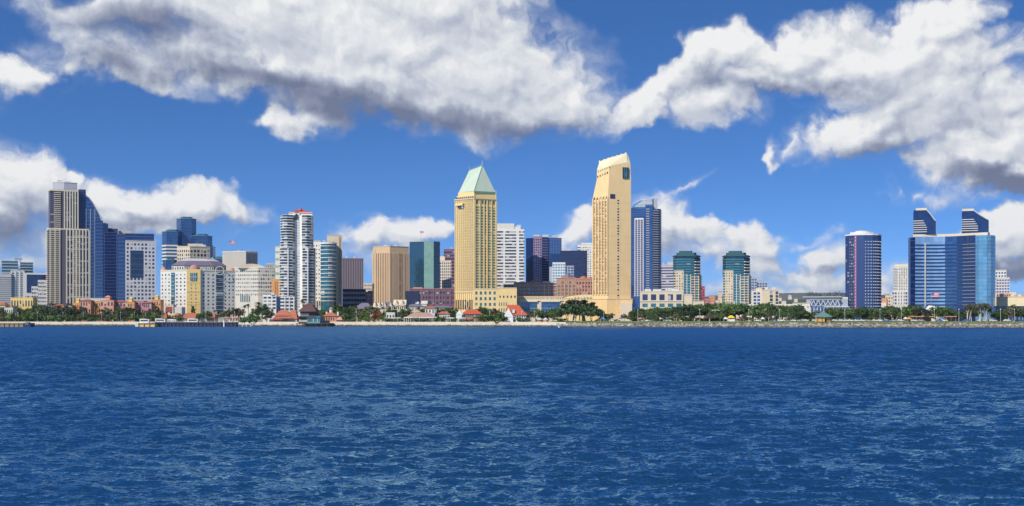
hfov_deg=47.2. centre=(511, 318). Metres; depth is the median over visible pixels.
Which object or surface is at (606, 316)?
leafy tree
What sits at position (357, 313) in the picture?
grey green tree
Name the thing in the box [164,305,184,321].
building
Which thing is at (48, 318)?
shrub
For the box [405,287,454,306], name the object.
building
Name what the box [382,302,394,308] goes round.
house
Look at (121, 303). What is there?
house
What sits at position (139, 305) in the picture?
house
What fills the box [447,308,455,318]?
leafy tree
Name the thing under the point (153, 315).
shrub
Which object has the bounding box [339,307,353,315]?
spreading tree
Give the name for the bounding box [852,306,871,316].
spreading tree
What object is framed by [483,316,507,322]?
shrub
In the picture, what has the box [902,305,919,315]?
spreading tree
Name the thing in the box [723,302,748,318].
spreading tree
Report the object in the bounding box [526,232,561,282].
office tower
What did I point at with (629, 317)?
leafy tree
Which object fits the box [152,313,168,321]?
house
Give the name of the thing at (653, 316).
spreading tree
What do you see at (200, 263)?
dome roof
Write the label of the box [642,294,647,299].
window
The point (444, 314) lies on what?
house
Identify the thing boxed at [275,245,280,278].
office building
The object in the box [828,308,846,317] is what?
spreading tree
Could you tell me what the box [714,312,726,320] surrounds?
spreading tree
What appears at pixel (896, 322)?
lawn
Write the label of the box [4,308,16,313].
house
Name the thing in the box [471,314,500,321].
shrub
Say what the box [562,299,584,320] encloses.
grey green tree
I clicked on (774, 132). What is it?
sky
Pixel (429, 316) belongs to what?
pavilion
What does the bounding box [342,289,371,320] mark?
building
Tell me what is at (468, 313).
house
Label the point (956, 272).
mirror glass hotel
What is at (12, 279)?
apartment tower
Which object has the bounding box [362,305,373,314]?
grey green tree
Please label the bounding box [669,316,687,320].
shrub
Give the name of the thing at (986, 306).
eucalyptus tree
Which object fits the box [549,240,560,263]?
window
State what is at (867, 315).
leafy tree
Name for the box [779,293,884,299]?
hills
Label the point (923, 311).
grey green tree
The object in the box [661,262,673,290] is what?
office building
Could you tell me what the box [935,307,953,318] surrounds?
leafy tree
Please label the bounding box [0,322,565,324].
sea wall
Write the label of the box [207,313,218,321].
house
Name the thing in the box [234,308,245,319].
grey green tree
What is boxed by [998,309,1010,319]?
leafy tree
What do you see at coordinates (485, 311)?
spreading tree
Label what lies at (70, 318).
shrub
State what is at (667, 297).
hotel podium
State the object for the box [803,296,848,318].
convention hall
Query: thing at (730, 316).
food stand
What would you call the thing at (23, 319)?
shrub
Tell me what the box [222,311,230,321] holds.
grey green tree
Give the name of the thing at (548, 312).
spreading tree
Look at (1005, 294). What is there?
apartment block
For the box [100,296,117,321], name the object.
house
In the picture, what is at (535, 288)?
building
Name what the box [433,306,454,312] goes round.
house
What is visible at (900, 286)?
apartment tower
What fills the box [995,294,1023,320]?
convention hall
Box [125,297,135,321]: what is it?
house
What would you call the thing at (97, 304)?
house
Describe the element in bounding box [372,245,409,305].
office tower
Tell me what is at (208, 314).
spreading tree
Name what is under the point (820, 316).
park pavilion
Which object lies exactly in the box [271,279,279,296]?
brick block
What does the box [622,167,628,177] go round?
great window
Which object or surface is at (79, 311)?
grey green tree
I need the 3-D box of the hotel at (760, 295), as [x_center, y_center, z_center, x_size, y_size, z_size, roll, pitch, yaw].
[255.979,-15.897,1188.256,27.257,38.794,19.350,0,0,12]
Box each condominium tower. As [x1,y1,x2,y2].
[279,208,315,315]
[631,198,661,318]
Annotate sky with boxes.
[0,0,1023,323]
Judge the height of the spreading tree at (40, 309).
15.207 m
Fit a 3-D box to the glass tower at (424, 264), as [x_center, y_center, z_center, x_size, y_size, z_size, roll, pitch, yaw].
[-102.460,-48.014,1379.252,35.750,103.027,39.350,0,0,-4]
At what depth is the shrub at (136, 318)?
940.78 m
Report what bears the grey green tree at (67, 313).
on the promenade
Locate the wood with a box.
[805,291,889,295]
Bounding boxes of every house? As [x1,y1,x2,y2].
[0,302,9,317]
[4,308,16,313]
[10,297,36,321]
[73,298,80,321]
[80,298,104,300]
[80,299,93,321]
[93,301,99,321]
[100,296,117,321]
[116,300,128,321]
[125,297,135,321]
[134,301,146,321]
[143,301,152,320]
[151,295,163,311]
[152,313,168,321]
[182,313,199,321]
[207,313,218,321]
[224,315,241,321]
[274,310,298,321]
[323,307,338,321]
[357,303,372,321]
[373,302,382,321]
[381,309,420,321]
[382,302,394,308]
[386,312,395,318]
[393,300,406,308]
[406,304,424,308]
[421,301,427,307]
[425,306,435,315]
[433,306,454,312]
[437,311,449,321]
[456,307,481,321]
[504,303,526,321]
[709,296,714,303]
[718,292,721,302]
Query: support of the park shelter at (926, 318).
on the park ground
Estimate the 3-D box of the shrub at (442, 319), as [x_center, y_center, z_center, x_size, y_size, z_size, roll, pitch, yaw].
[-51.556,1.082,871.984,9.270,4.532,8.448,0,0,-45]
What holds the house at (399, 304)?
on the ground
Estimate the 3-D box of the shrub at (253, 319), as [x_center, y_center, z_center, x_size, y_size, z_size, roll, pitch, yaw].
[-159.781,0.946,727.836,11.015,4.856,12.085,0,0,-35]
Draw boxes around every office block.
[25,273,46,293]
[550,249,586,277]
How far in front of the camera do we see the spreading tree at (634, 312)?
822.25 m
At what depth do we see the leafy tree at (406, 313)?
931.55 m
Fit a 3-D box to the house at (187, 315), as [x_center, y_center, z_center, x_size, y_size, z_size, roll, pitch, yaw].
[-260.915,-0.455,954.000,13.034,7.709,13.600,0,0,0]
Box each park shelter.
[909,316,933,320]
[943,316,956,320]
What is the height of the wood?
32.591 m
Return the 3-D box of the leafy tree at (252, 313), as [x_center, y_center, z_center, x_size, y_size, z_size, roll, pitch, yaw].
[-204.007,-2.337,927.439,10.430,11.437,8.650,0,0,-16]
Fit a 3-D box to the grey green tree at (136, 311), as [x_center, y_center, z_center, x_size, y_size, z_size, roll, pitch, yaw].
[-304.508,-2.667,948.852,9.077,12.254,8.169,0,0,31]
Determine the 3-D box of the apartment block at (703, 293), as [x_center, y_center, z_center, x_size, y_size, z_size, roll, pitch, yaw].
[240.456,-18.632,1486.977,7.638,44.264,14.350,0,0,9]
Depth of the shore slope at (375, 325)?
863.11 m
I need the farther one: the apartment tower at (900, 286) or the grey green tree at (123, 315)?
the apartment tower at (900, 286)
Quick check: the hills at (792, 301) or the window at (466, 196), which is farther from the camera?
the hills at (792, 301)
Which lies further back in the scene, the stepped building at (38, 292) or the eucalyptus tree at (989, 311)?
the stepped building at (38, 292)
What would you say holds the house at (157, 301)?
on the ground
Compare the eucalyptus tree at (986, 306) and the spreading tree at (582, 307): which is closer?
the eucalyptus tree at (986, 306)
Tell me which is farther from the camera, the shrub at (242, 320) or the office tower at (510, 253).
the office tower at (510, 253)
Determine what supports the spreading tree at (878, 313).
on the park ground
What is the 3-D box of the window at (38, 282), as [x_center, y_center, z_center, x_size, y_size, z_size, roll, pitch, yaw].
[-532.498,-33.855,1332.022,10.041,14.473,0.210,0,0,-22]
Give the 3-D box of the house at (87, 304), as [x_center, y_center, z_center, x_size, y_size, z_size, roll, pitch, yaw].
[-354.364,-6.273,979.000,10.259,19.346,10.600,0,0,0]
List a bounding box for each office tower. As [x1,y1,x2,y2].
[117,233,155,300]
[342,256,363,288]
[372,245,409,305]
[440,256,450,287]
[444,247,454,287]
[497,223,523,287]
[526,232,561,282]
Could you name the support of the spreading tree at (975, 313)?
on the park ground
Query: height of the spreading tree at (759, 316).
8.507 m
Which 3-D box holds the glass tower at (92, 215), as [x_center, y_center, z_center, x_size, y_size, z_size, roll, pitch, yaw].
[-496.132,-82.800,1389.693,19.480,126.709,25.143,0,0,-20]
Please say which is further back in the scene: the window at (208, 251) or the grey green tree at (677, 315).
the window at (208, 251)
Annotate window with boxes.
[38,282,46,294]
[190,250,209,258]
[190,273,196,280]
[203,274,233,308]
[259,265,274,291]
[456,196,494,287]
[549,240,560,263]
[594,196,618,298]
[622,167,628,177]
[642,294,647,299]
[651,294,655,299]
[659,294,664,299]
[668,294,672,299]
[676,294,681,299]
[846,238,880,308]
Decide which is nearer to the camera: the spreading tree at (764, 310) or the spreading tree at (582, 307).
the spreading tree at (764, 310)
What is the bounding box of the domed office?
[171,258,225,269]
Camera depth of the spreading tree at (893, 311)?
795.76 m
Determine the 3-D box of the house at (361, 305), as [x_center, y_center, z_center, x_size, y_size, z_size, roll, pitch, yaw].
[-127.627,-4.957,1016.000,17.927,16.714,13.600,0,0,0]
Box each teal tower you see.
[673,251,701,300]
[722,251,751,320]
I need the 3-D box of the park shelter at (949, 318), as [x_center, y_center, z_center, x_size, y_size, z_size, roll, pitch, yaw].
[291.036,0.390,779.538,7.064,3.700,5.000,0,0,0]
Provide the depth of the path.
758.23 m
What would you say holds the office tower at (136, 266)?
on the ground
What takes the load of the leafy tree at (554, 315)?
on the park ground
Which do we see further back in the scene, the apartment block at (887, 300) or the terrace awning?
the apartment block at (887, 300)
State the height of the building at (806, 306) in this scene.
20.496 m
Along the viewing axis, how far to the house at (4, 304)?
981.72 m
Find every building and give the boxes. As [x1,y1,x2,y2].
[25,280,46,305]
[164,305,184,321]
[177,244,209,260]
[222,242,257,269]
[234,263,274,320]
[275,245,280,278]
[342,289,371,320]
[405,287,454,306]
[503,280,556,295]
[557,273,575,297]
[576,276,591,294]
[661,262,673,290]
[736,299,809,320]
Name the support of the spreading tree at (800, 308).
on the park ground
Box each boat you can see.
[135,319,154,326]
[155,318,165,321]
[187,318,205,321]
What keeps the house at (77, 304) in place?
on the ground
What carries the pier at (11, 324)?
in the water
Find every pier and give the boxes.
[0,323,34,326]
[138,323,158,326]
[155,321,238,326]
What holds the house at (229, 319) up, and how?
on the ground
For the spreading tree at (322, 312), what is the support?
on the ground
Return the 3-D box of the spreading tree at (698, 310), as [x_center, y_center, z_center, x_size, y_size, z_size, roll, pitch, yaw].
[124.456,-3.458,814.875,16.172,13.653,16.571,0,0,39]
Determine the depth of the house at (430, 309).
893.62 m
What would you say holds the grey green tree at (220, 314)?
on the ground
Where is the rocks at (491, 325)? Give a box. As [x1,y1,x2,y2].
[35,324,567,326]
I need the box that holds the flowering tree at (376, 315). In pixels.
[371,311,382,321]
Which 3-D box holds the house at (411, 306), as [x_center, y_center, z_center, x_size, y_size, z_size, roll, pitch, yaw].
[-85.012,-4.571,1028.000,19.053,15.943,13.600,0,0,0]
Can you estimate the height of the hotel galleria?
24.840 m
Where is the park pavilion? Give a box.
[814,311,831,321]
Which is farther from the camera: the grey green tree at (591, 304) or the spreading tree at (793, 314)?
the grey green tree at (591, 304)
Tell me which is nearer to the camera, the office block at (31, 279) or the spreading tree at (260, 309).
the spreading tree at (260, 309)
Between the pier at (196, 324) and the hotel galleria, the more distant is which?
the hotel galleria
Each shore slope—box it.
[49,325,555,326]
[569,323,1023,327]
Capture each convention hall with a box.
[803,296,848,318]
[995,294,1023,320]
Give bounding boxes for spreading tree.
[34,305,49,312]
[43,305,61,314]
[114,306,124,314]
[141,312,153,317]
[201,311,212,317]
[254,304,269,321]
[318,309,327,315]
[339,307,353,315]
[478,307,489,315]
[528,308,543,321]
[543,308,562,321]
[554,303,581,321]
[571,304,589,320]
[580,306,602,320]
[628,308,648,320]
[643,308,659,320]
[647,312,658,320]
[650,307,671,320]
[669,306,686,317]
[672,303,697,320]
[678,304,702,315]
[695,305,709,320]
[698,302,712,320]
[708,303,736,320]
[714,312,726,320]
[715,303,741,318]
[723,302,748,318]
[746,305,773,319]
[752,312,765,318]
[754,302,777,320]
[774,311,785,318]
[775,305,783,319]
[779,306,802,318]
[784,310,799,320]
[788,304,810,318]
[824,307,835,313]
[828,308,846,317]
[845,307,858,318]
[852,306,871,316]
[871,308,889,319]
[881,305,893,319]
[886,306,903,318]
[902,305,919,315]
[928,305,944,318]
[964,307,983,320]
[990,310,1005,320]
[1015,306,1023,320]
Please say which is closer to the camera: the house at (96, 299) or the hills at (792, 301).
the house at (96, 299)
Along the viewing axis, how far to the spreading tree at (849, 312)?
810.99 m
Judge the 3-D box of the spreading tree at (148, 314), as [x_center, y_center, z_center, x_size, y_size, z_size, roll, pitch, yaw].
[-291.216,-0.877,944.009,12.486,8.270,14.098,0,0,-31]
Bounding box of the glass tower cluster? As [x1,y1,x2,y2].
[162,217,221,269]
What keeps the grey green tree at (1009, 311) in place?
on the park ground
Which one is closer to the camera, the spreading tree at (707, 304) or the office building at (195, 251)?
the spreading tree at (707, 304)
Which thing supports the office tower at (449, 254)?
on the ground
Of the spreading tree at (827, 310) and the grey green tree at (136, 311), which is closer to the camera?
the spreading tree at (827, 310)
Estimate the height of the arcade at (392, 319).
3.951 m
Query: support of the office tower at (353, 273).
on the ground
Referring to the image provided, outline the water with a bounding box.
[0,326,1023,505]
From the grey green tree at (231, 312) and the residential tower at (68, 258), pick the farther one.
the residential tower at (68, 258)
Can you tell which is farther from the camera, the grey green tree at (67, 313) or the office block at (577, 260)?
the office block at (577, 260)
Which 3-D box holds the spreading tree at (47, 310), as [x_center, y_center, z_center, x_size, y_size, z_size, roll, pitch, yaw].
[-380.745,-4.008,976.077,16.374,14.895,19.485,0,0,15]
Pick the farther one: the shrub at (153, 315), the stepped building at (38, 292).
the stepped building at (38, 292)
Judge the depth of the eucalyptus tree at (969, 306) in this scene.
767.97 m
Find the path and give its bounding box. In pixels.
[992,321,1023,321]
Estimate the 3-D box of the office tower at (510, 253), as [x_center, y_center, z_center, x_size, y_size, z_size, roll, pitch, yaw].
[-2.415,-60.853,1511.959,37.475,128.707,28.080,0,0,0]
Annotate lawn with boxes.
[554,321,1023,323]
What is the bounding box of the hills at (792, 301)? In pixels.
[705,295,884,303]
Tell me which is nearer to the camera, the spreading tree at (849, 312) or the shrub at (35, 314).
the spreading tree at (849, 312)
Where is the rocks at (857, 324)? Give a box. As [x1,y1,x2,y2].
[556,322,1023,327]
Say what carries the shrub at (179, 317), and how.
on the ground
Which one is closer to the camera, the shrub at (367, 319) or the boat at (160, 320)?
the boat at (160, 320)
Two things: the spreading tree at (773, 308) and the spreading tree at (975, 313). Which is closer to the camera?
the spreading tree at (975, 313)
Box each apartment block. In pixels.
[263,293,295,321]
[364,283,371,291]
[549,262,573,282]
[701,286,704,316]
[881,295,892,318]
[996,291,1023,296]
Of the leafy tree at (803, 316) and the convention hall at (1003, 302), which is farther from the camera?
the convention hall at (1003, 302)
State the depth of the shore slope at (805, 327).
761.79 m
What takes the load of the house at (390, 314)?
on the ground
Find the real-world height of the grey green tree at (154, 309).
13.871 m
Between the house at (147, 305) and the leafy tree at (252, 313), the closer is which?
the leafy tree at (252, 313)
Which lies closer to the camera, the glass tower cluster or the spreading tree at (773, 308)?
the spreading tree at (773, 308)
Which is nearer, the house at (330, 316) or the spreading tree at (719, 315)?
the spreading tree at (719, 315)
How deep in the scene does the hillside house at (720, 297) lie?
1699.88 m
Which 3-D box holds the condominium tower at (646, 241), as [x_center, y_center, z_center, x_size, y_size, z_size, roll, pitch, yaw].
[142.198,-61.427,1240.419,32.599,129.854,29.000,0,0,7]
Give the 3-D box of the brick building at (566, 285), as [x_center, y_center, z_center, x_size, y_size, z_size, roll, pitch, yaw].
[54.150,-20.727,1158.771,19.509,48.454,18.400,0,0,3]
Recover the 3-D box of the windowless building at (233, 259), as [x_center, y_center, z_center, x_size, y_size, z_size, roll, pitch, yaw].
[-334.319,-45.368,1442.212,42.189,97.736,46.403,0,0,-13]
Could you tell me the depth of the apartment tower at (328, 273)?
1128.69 m
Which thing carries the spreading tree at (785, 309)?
on the park ground
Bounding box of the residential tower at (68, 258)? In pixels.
[46,180,89,305]
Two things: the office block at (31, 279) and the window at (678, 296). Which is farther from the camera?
the office block at (31, 279)
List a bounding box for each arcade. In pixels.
[385,317,400,321]
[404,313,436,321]
[445,317,465,321]
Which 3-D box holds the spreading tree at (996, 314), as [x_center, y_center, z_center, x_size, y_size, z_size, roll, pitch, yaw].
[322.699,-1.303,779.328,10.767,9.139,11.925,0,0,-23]
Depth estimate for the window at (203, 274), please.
1013.93 m
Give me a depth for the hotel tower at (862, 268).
1000.80 m
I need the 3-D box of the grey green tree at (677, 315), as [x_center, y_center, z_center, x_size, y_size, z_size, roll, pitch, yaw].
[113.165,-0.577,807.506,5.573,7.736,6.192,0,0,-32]
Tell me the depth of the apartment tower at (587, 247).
1600.70 m
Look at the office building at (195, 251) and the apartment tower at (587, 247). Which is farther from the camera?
the apartment tower at (587, 247)
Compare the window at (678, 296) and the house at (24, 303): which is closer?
the window at (678, 296)
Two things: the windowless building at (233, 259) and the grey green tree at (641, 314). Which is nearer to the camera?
the grey green tree at (641, 314)
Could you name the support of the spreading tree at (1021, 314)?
on the park ground
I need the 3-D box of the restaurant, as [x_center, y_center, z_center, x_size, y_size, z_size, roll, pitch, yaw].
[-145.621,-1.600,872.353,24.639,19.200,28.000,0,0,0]
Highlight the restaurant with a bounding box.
[296,303,333,326]
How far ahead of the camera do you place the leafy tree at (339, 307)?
948.61 m
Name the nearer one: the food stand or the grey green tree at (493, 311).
the food stand
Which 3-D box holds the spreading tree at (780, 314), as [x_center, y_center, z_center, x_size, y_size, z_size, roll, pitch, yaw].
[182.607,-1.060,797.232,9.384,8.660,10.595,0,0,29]
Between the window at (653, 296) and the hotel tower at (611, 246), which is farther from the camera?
the hotel tower at (611, 246)
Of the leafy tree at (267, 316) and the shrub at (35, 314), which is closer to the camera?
the leafy tree at (267, 316)
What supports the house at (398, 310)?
on the ground
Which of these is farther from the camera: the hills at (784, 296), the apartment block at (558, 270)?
the hills at (784, 296)
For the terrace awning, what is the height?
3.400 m
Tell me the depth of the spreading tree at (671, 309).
822.80 m
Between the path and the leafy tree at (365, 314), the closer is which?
the path
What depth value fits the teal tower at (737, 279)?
1040.99 m
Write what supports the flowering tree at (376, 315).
on the ground
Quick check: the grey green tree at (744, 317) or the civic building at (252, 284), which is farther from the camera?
the civic building at (252, 284)
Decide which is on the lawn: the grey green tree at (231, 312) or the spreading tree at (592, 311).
the spreading tree at (592, 311)
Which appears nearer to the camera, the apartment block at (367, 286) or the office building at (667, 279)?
the office building at (667, 279)
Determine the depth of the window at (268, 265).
1264.32 m
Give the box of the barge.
[23,320,33,326]
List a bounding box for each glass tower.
[86,195,101,297]
[95,221,130,299]
[409,241,439,289]
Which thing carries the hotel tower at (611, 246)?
on the ground
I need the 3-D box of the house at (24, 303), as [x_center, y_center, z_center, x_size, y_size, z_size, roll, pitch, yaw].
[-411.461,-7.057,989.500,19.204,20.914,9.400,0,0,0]
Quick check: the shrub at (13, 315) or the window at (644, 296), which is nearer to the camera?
the shrub at (13, 315)
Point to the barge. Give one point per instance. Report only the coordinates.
(27, 323)
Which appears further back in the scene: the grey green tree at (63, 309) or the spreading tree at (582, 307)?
the grey green tree at (63, 309)
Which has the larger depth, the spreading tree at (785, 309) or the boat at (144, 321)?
the boat at (144, 321)
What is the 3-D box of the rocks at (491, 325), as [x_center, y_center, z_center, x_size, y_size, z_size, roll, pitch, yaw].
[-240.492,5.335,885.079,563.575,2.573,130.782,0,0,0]
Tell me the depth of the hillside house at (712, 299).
1699.88 m
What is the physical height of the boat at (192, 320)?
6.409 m
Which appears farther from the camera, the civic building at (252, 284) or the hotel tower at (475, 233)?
the civic building at (252, 284)
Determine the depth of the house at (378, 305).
1013.00 m
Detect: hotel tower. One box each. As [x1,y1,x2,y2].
[454,161,496,312]
[592,152,632,320]
[845,230,881,318]
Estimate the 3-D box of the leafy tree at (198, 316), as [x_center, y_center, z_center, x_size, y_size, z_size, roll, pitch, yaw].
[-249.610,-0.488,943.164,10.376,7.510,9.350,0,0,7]
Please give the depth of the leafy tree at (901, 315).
789.35 m
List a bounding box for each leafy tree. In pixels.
[195,313,207,321]
[247,308,259,317]
[261,310,271,321]
[328,305,344,316]
[359,312,370,318]
[400,309,410,316]
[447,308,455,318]
[494,311,504,321]
[549,307,564,317]
[599,314,610,320]
[627,314,635,319]
[798,310,808,318]
[861,309,873,318]
[897,306,914,317]
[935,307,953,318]
[953,310,968,320]
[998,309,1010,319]
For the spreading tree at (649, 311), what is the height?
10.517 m
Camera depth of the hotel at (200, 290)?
1002.24 m
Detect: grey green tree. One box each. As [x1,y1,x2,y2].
[49,306,61,314]
[60,305,71,313]
[63,308,72,321]
[77,306,87,313]
[102,308,110,315]
[118,312,125,321]
[124,307,131,320]
[129,308,141,314]
[152,306,159,313]
[216,310,224,318]
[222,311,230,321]
[226,307,237,321]
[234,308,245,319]
[268,309,274,318]
[353,311,363,321]
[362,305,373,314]
[367,306,380,321]
[488,308,499,315]
[526,311,535,321]
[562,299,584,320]
[574,300,597,320]
[637,311,645,320]
[672,312,680,320]
[705,313,713,320]
[740,314,746,320]
[912,307,930,318]
[1003,306,1021,320]
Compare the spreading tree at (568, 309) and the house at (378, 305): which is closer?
the spreading tree at (568, 309)
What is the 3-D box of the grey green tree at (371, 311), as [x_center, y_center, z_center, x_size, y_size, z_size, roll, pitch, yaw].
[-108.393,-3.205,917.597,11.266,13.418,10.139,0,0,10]
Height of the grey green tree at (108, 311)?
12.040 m
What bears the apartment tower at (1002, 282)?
on the ground
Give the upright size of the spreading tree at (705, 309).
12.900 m
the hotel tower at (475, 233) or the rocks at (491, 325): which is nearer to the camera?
the rocks at (491, 325)
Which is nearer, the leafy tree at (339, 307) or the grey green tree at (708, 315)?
the grey green tree at (708, 315)
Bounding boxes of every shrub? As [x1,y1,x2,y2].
[5,312,25,321]
[17,316,31,321]
[29,313,45,321]
[44,314,58,321]
[51,315,64,321]
[66,315,76,321]
[129,314,142,321]
[150,313,164,321]
[172,315,182,320]
[238,317,247,322]
[244,316,261,323]
[341,314,356,321]
[362,317,370,321]
[438,317,448,321]
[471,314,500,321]
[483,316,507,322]
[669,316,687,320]
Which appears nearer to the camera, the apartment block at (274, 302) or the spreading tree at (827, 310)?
the spreading tree at (827, 310)
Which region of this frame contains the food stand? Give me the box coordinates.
[727,315,734,320]
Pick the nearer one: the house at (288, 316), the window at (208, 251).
the house at (288, 316)
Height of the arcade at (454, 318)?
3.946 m
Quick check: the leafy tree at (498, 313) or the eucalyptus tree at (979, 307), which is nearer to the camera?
the eucalyptus tree at (979, 307)
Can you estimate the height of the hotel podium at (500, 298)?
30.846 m
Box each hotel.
[160,265,234,321]
[751,287,778,303]
[908,208,995,321]
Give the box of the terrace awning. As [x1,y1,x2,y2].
[269,318,283,321]
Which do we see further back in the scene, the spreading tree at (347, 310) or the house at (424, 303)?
the house at (424, 303)
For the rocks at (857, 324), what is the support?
on the shore slope at (805, 327)
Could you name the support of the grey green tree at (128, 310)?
on the ground
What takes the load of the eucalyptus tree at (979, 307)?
on the park ground
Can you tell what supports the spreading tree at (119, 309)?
on the ground
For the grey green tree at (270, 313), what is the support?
on the ground
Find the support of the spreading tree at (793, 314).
on the park ground
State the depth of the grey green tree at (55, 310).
950.66 m
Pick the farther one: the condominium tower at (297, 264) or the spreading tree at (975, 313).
the condominium tower at (297, 264)
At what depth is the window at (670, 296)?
984.42 m
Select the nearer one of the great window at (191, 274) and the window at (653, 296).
the window at (653, 296)
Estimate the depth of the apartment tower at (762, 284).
1561.27 m
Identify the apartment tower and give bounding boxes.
[0,258,32,307]
[313,235,341,310]
[578,243,591,277]
[751,277,766,290]
[892,264,907,317]
[995,270,1009,305]
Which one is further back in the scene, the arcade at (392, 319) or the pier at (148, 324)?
the arcade at (392, 319)
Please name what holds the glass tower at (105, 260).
on the ground
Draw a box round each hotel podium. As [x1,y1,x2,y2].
[473,287,516,321]
[640,288,703,320]
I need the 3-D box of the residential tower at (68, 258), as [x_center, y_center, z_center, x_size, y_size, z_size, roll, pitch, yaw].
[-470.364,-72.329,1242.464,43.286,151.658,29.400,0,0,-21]
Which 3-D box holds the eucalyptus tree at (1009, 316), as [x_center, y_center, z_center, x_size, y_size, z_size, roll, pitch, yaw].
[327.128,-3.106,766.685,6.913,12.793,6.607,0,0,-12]
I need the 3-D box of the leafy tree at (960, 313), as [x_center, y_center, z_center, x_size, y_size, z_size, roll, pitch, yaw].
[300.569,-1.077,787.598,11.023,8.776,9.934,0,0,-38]
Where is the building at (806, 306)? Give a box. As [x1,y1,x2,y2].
[736,299,809,320]
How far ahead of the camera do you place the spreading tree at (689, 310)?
807.51 m
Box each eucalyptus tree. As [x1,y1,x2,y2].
[963,304,975,319]
[972,302,983,321]
[977,302,989,321]
[985,306,992,321]
[1008,304,1015,319]
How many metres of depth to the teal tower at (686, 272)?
1040.90 m
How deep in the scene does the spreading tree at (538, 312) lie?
864.14 m
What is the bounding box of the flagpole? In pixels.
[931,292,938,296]
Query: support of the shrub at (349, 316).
on the ground
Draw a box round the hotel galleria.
[517,295,592,321]
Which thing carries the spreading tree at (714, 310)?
on the park ground
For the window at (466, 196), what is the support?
in the hotel tower at (475, 233)
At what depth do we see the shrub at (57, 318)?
941.46 m
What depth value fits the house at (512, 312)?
863.94 m
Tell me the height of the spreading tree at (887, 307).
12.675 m
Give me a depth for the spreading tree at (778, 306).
809.55 m
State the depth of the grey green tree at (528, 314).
864.19 m
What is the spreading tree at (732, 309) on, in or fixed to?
on the park ground
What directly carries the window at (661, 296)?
in the hotel podium at (667, 297)
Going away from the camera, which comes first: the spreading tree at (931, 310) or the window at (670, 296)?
the spreading tree at (931, 310)
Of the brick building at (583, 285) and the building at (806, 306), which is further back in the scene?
the brick building at (583, 285)
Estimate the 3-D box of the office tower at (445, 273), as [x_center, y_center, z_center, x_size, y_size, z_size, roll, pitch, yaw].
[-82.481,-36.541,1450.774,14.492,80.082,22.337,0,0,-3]

